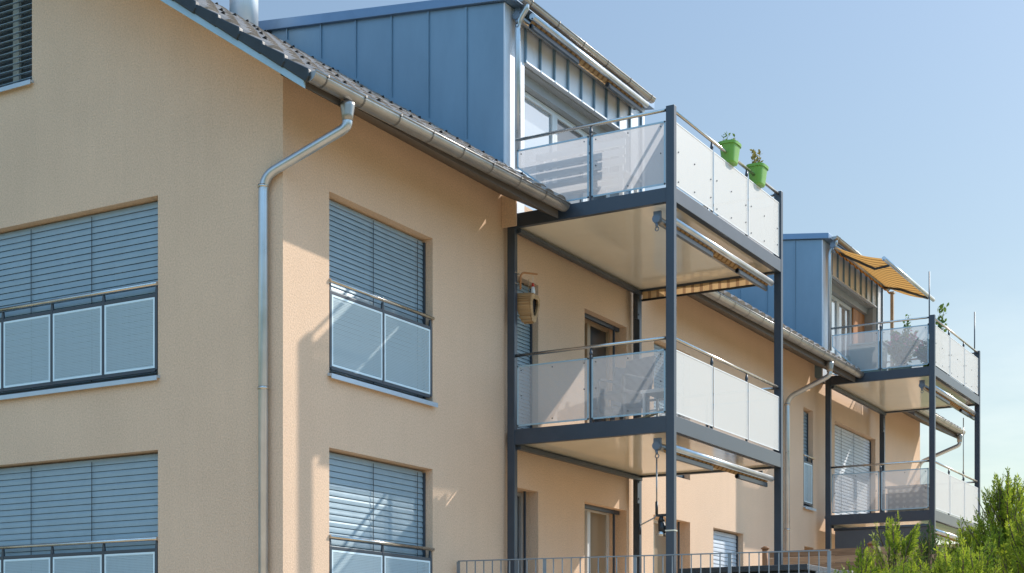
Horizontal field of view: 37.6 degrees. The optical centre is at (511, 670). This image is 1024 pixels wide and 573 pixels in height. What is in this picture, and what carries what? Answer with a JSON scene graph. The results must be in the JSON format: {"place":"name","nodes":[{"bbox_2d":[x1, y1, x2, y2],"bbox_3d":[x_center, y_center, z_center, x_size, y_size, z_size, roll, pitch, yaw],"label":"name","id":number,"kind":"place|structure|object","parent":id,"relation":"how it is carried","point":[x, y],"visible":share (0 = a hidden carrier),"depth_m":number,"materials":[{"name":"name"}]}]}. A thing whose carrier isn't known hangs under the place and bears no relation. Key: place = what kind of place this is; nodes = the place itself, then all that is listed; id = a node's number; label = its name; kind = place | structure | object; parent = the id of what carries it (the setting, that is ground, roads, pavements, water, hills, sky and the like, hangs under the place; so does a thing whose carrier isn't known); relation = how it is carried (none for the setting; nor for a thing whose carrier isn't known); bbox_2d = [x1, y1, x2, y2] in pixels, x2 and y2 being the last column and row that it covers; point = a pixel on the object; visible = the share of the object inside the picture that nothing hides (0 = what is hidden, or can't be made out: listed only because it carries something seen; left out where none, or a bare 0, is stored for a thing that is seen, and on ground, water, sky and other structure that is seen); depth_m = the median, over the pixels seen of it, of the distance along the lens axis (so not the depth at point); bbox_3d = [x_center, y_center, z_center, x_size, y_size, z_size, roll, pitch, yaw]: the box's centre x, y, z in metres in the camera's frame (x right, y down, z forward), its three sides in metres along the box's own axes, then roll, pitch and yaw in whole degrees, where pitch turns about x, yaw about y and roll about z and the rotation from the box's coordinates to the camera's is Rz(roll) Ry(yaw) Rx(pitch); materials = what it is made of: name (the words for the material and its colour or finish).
{"place":"outdoors","nodes":[
{"label":"outdoors","id":0,"kind":"place"},
{"bbox_2d":[211,0,1023,551],"label":"sky","id":1,"kind":"structure","parent":0,"point":[893,129],"materials":[{"name":"blue"}]},
{"bbox_2d":[611,409,662,420],"bbox_3d":[1.505,-3.196,18.875,0.860,0.135,0.055,0,0,29],"label":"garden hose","id":2,"kind":"object","parent":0,"point":[650,415],"visible":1,"depth_m":18.74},
{"bbox_2d":[679,564,837,572],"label":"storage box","id":3,"kind":"object","parent":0,"point":[793,568],"visible":0.86,"depth_m":19.87,"materials":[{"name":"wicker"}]},
{"bbox_2d":[815,570,852,572],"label":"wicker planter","id":4,"kind":"object","parent":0,"point":[848,571],"visible":0.39,"depth_m":19.60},
{"bbox_2d":[834,541,879,572],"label":"conifer","id":5,"kind":"object","parent":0,"point":[862,563],"visible":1,"depth_m":9.57,"materials":[{"name":"green plant"}]},
{"bbox_2d":[868,513,933,572],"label":"conifer","id":6,"kind":"object","parent":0,"point":[908,544],"visible":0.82,"depth_m":9.76,"materials":[{"name":"green plant"}]},
{"bbox_2d":[878,551,936,572],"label":"conifer","id":7,"kind":"object","parent":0,"point":[901,569],"visible":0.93,"depth_m":9.00,"materials":[{"name":"green plant"}]},
{"bbox_2d":[915,520,940,572],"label":"conifer","id":8,"kind":"object","parent":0,"point":[930,545],"visible":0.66,"depth_m":11.58,"materials":[{"name":"green plant"}]},
{"bbox_2d":[913,533,1012,572],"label":"conifer","id":9,"kind":"object","parent":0,"point":[962,564],"visible":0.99,"depth_m":8.71,"materials":[{"name":"green plant"}]},
{"bbox_2d":[936,516,1000,572],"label":"conifer","id":10,"kind":"object","parent":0,"point":[960,531],"visible":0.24,"depth_m":10.18,"materials":[{"name":"green plant"}]},
{"bbox_2d":[946,467,1023,572],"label":"conifer","id":11,"kind":"object","parent":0,"point":[1008,500],"visible":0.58,"depth_m":9.93,"materials":[{"name":"green plant"}]},
{"bbox_2d":[987,512,1023,572],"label":"conifer","id":12,"kind":"object","parent":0,"point":[1017,553],"visible":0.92,"depth_m":9.18,"materials":[{"name":"green plant"}]},
{"label":"ground","id":13,"kind":"structure","parent":0,"visible":0},
{"bbox_2d":[0,0,965,572],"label":"apartment house","id":14,"kind":"structure","parent":13,"relation":"on","point":[252,294],"depth_m":17.42,"materials":[{"name":"paint"}]},
{"bbox_2d":[0,0,33,91],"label":"window","id":15,"kind":"structure","parent":14,"relation":"in","point":[15,15],"depth_m":17.96,"materials":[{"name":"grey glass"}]},
{"bbox_2d":[0,454,157,572],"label":"window","id":16,"kind":"structure","parent":14,"relation":"in","point":[108,498],"depth_m":17.28,"materials":[{"name":"grey glass"}]},
{"bbox_2d":[0,202,159,399],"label":"window","id":17,"kind":"structure","parent":14,"relation":"in","point":[117,248],"depth_m":17.28,"materials":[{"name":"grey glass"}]},
{"bbox_2d":[329,452,425,572],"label":"window","id":18,"kind":"structure","parent":14,"relation":"in","point":[371,500],"depth_m":17.36,"materials":[{"name":"grey glass"}]},
{"bbox_2d":[328,200,437,407],"bbox_3d":[-1.579,-4.198,17.323,0.360,2.045,2.130,0,0,30],"label":"window","id":19,"kind":"structure","parent":14,"relation":"in","point":[366,254],"depth_m":17.36,"materials":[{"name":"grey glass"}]},
{"bbox_2d":[517,492,522,572],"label":"window","id":20,"kind":"structure","parent":14,"relation":"in","point":[519,495],"depth_m":20.53,"materials":[{"name":"grey glass"}]},
{"bbox_2d":[517,282,531,428],"bbox_3d":[-0.008,-4.200,20.203,0.210,2.080,0.790,0,0,30],"label":"window","id":21,"kind":"structure","parent":14,"relation":"in","point":[520,346],"depth_m":20.33,"materials":[{"name":"grey glass"}]},
{"bbox_2d":[512,8,648,112],"bbox_3d":[1.048,-8.570,21.264,0.302,0.260,3.698,0,0,30],"label":"awning","id":22,"kind":"object","parent":14,"relation":"attached to","point":[547,34],"visible":1,"depth_m":20.98,"materials":[{"name":"metal"}]},
{"bbox_2d":[585,319,608,422],"bbox_3d":[1.119,-4.190,22.410,0.064,2.060,1.400,0,0,30],"label":"window","id":23,"kind":"structure","parent":14,"relation":"in","point":[595,334],"depth_m":22.73,"materials":[{"name":"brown glass"}]},
{"bbox_2d":[585,509,608,572],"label":"window","id":24,"kind":"structure","parent":14,"relation":"in","point":[596,522],"depth_m":22.70,"materials":[{"name":"beige glass"}]},
{"bbox_2d":[653,519,665,572],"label":"window","id":25,"kind":"structure","parent":14,"relation":"in","point":[659,542],"depth_m":24.66,"materials":[{"name":"white glass"}]},
{"bbox_2d":[654,344,684,478],"bbox_3d":[2.429,-4.204,24.449,0.200,2.092,1.440,0,0,30],"label":"window","id":26,"kind":"structure","parent":14,"relation":"in","point":[656,347],"depth_m":24.25,"materials":[{"name":"grey glass"}]},
{"bbox_2d":[713,530,737,566],"bbox_3d":[3.643,-1.780,26.559,0.200,1.360,1.410,0,0,30],"label":"window","id":27,"kind":"structure","parent":14,"relation":"in","point":[722,542],"depth_m":26.63,"materials":[{"name":"grey glass"}]},
{"bbox_2d":[803,411,815,510],"bbox_3d":[5.847,-4.233,30.229,0.360,2.035,0.650,0,0,30],"label":"window","id":28,"kind":"structure","parent":14,"relation":"in","point":[805,417],"depth_m":30.40,"materials":[{"name":"grey glass"}]},
{"bbox_2d":[835,425,870,514],"bbox_3d":[7.363,-4.206,33.026,0.200,2.108,2.970,0,0,30],"label":"window","id":29,"kind":"structure","parent":14,"relation":"in","point":[850,448],"depth_m":33.12,"materials":[{"name":"grey glass"}]},
{"bbox_2d":[830,240,934,301],"bbox_3d":[7.931,-8.436,31.933,1.130,0.568,4.018,0,0,30],"label":"awning","id":30,"kind":"object","parent":14,"relation":"attached to","point":[885,273],"visible":1,"depth_m":31.77,"materials":[{"name":"fabric"}]},
{"bbox_2d":[889,291,894,365],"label":"wooden pillar","id":31,"kind":"structure","parent":14,"relation":"attached to","point":[891,293],"depth_m":33.88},
{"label":"terrace paving","id":32,"kind":"structure","parent":0,"visible":0},
{"bbox_2d":[457,550,830,572],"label":"guard rail","id":33,"kind":"object","parent":32,"relation":"on","point":[700,554],"visible":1,"depth_m":17.57,"materials":[{"name":"grey metal"}]},
{"bbox_2d":[507,104,782,572],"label":"balcony tower","id":34,"kind":"structure","parent":32,"relation":"on","point":[619,240],"depth_m":19.55,"materials":[{"name":"metal"}]},
{"bbox_2d":[515,272,537,289],"bbox_3d":[0.138,-5.101,19.711,0.371,0.243,0.173,0,0,-36],"label":"wall bracket","id":35,"kind":"object","parent":34,"relation":"attached to","point":[522,273],"depth_m":19.64,"materials":[{"name":"brown metal"}]},
{"bbox_2d":[517,279,539,323],"bbox_3d":[0.194,-4.846,19.774,0.278,0.590,0.316,0,0,26],"label":"birdhouse","id":36,"kind":"object","parent":34,"relation":"hanging from","point":[528,305],"visible":0.99,"depth_m":19.67,"materials":[{"name":"brown wood"}]},
{"bbox_2d":[531,283,534,293],"bbox_3d":[0.277,-5.080,19.826,0.061,0.240,0.064,0,0,30],"label":"feeder bell","id":37,"kind":"object","parent":34,"relation":"hanging from","point":[532,288],"visible":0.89,"depth_m":19.81,"materials":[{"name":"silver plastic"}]},
{"bbox_2d":[536,138,637,194],"bbox_3d":[1.003,-6.355,19.665,1.300,0.840,0.505,0,0,30],"label":"garden bench","id":38,"kind":"object","parent":34,"relation":"on","point":[612,178],"visible":0.09,"depth_m":19.31,"materials":[{"name":"white paint"}]},
{"bbox_2d":[593,367,640,421],"bbox_3d":[1.465,-3.600,20.576,0.500,0.950,0.608,0,0,-29],"label":"garden chair","id":39,"kind":"object","parent":34,"relation":"on","point":[615,404],"visible":0.21,"depth_m":20.37,"materials":[{"name":"grey plastic"}]},
{"bbox_2d":[596,356,655,421],"bbox_3d":[1.476,-3.600,19.449,0.608,0.950,0.500,0,0,-41],"label":"garden chair","id":40,"kind":"object","parent":34,"relation":"on","point":[616,395],"visible":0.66,"depth_m":19.41,"materials":[{"name":"grey plastic"}]},
{"bbox_2d":[642,388,681,416],"bbox_3d":[1.903,-3.328,19.064,0.380,0.404,0.480,0,0,30],"label":"garden table","id":41,"kind":"object","parent":34,"relation":"on","point":[658,393],"visible":0.14,"depth_m":19.13,"materials":[{"name":"paint"}]},
{"bbox_2d":[656,514,676,536],"bbox_3d":[1.899,-1.789,18.518,0.258,0.281,0.130,0,0,30],"label":"post clamp","id":42,"kind":"object","parent":34,"relation":"attached to","point":[662,530],"visible":1,"depth_m":18.52,"materials":[{"name":"black metal"}]},
{"bbox_2d":[641,274,766,301],"bbox_3d":[2.858,-5.691,22.379,2.030,0.148,0.036,0,0,30],"label":"side blind","id":43,"kind":"object","parent":34,"relation":"attached to","point":[724,285],"visible":0.74,"depth_m":22.39,"materials":[{"name":"fabric"}]},
{"bbox_2d":[639,438,773,534],"bbox_3d":[2.693,-2.300,20.271,0.479,1.200,3.658,0,0,30],"label":"awning","id":44,"kind":"object","parent":34,"relation":"attached to","point":[699,459],"visible":0.87,"depth_m":19.69,"materials":[{"name":"metal"}]},
{"bbox_2d":[652,210,773,290],"bbox_3d":[2.775,-5.600,20.236,0.302,0.260,3.638,0,0,30],"label":"awning","id":45,"kind":"object","parent":34,"relation":"attached to","point":[689,235],"visible":0.83,"depth_m":19.94,"materials":[{"name":"metal"}]},
{"bbox_2d":[718,132,741,166],"bbox_3d":[2.920,-6.986,20.140,0.268,0.411,0.340,0,0,30],"label":"flower pot","id":46,"kind":"object","parent":34,"relation":"attached to","point":[732,147],"visible":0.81,"depth_m":20.03,"materials":[{"name":"green plastic"}]},
{"bbox_2d":[746,149,768,187],"bbox_3d":[3.439,-7.030,21.041,0.268,0.500,0.340,0,0,30],"label":"flower pot","id":47,"kind":"object","parent":34,"relation":"attached to","point":[759,169],"visible":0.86,"depth_m":20.93,"materials":[{"name":"green plastic"}]},
{"bbox_2d":[761,542,959,570],"bbox_3d":[7.107,-1.290,25.553,6.042,1.880,0.156,0,0,30],"label":"wood fence","id":48,"kind":"object","parent":32,"relation":"on","point":[848,556],"visible":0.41,"depth_m":26.34,"materials":[{"name":"brown wood"}]},
{"bbox_2d":[825,314,979,566],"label":"balcony tower","id":49,"kind":"structure","parent":32,"relation":"on","point":[882,393],"depth_m":30.23,"materials":[{"name":"metal"}]},
{"bbox_2d":[848,341,888,372],"bbox_3d":[7.216,-6.265,30.405,0.740,0.660,0.460,0,0,30],"label":"planter box","id":50,"kind":"object","parent":49,"relation":"on","point":[868,356],"visible":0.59,"depth_m":30.22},
{"bbox_2d":[834,524,927,569],"bbox_3d":[7.329,-1.870,29.848,1.910,1.993,0.056,0,0,30],"label":"side screen","id":51,"kind":"object","parent":49,"relation":"hanging from","point":[853,537],"visible":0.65,"depth_m":30.02,"materials":[{"name":"grey fabric"}]},
{"bbox_2d":[888,314,912,369],"bbox_3d":[7.943,-6.612,30.784,0.524,1.354,0.321,0,0,40],"label":"potted shrub","id":52,"kind":"object","parent":49,"relation":"on","point":[906,325],"visible":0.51,"depth_m":30.73,"materials":[{"name":"green plant"}]},
{"bbox_2d":[886,330,923,369],"bbox_3d":[8.000,-6.471,30.840,0.809,1.073,0.646,0,0,-11],"label":"potted shrub","id":53,"kind":"object","parent":49,"relation":"on","point":[903,349],"visible":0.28,"depth_m":30.74,"materials":[{"name":"green plant"}]},
{"bbox_2d":[886,485,928,511],"bbox_3d":[7.934,-3.400,30.038,0.770,0.520,0.540,0,0,30],"label":"storage chest","id":54,"kind":"object","parent":49,"relation":"on","point":[907,499],"visible":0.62,"depth_m":29.81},
{"bbox_2d":[912,339,942,366],"bbox_3d":[8.686,-6.398,31.112,0.839,0.925,0.740,0,0,-25],"label":"potted shrub","id":55,"kind":"object","parent":49,"relation":"on","point":[925,353],"visible":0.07,"depth_m":31.02,"materials":[{"name":"green plant"}]},
{"bbox_2d":[928,271,929,323],"bbox_3d":[8.194,-7.210,29.456,0.070,1.220,0.070,0,0,30],"label":"pole","id":56,"kind":"object","parent":49,"relation":"attached to","point":[929,293],"visible":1,"depth_m":29.44,"materials":[{"name":"metal"}]},
{"bbox_2d":[921,523,959,541],"bbox_3d":[9.155,-2.771,31.326,0.302,0.258,3.950,0,0,30],"label":"awning","id":57,"kind":"object","parent":49,"relation":"attached to","point":[943,534],"visible":0.23,"depth_m":30.42,"materials":[{"name":"metal"}]},
{"bbox_2d":[936,303,948,374],"bbox_3d":[8.851,-6.761,30.966,0.302,1.652,0.361,0,0,30],"label":"potted shrub","id":58,"kind":"object","parent":49,"relation":"on","point":[941,320],"visible":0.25,"depth_m":30.96,"materials":[{"name":"green plant"}]},
{"bbox_2d":[919,380,975,477],"bbox_3d":[9.069,-4.830,31.353,0.479,1.800,3.988,0,0,30],"label":"awning","id":59,"kind":"object","parent":49,"relation":"attached to","point":[954,403],"visible":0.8,"depth_m":31.21,"materials":[{"name":"metal"}]},
{"bbox_2d":[974,312,974,348],"bbox_3d":[10.103,-7.210,32.776,0.070,1.220,0.070,0,0,30],"label":"pole","id":60,"kind":"object","parent":49,"relation":"attached to","point":[974,330],"visible":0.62,"depth_m":32.77,"materials":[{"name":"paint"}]}
]}

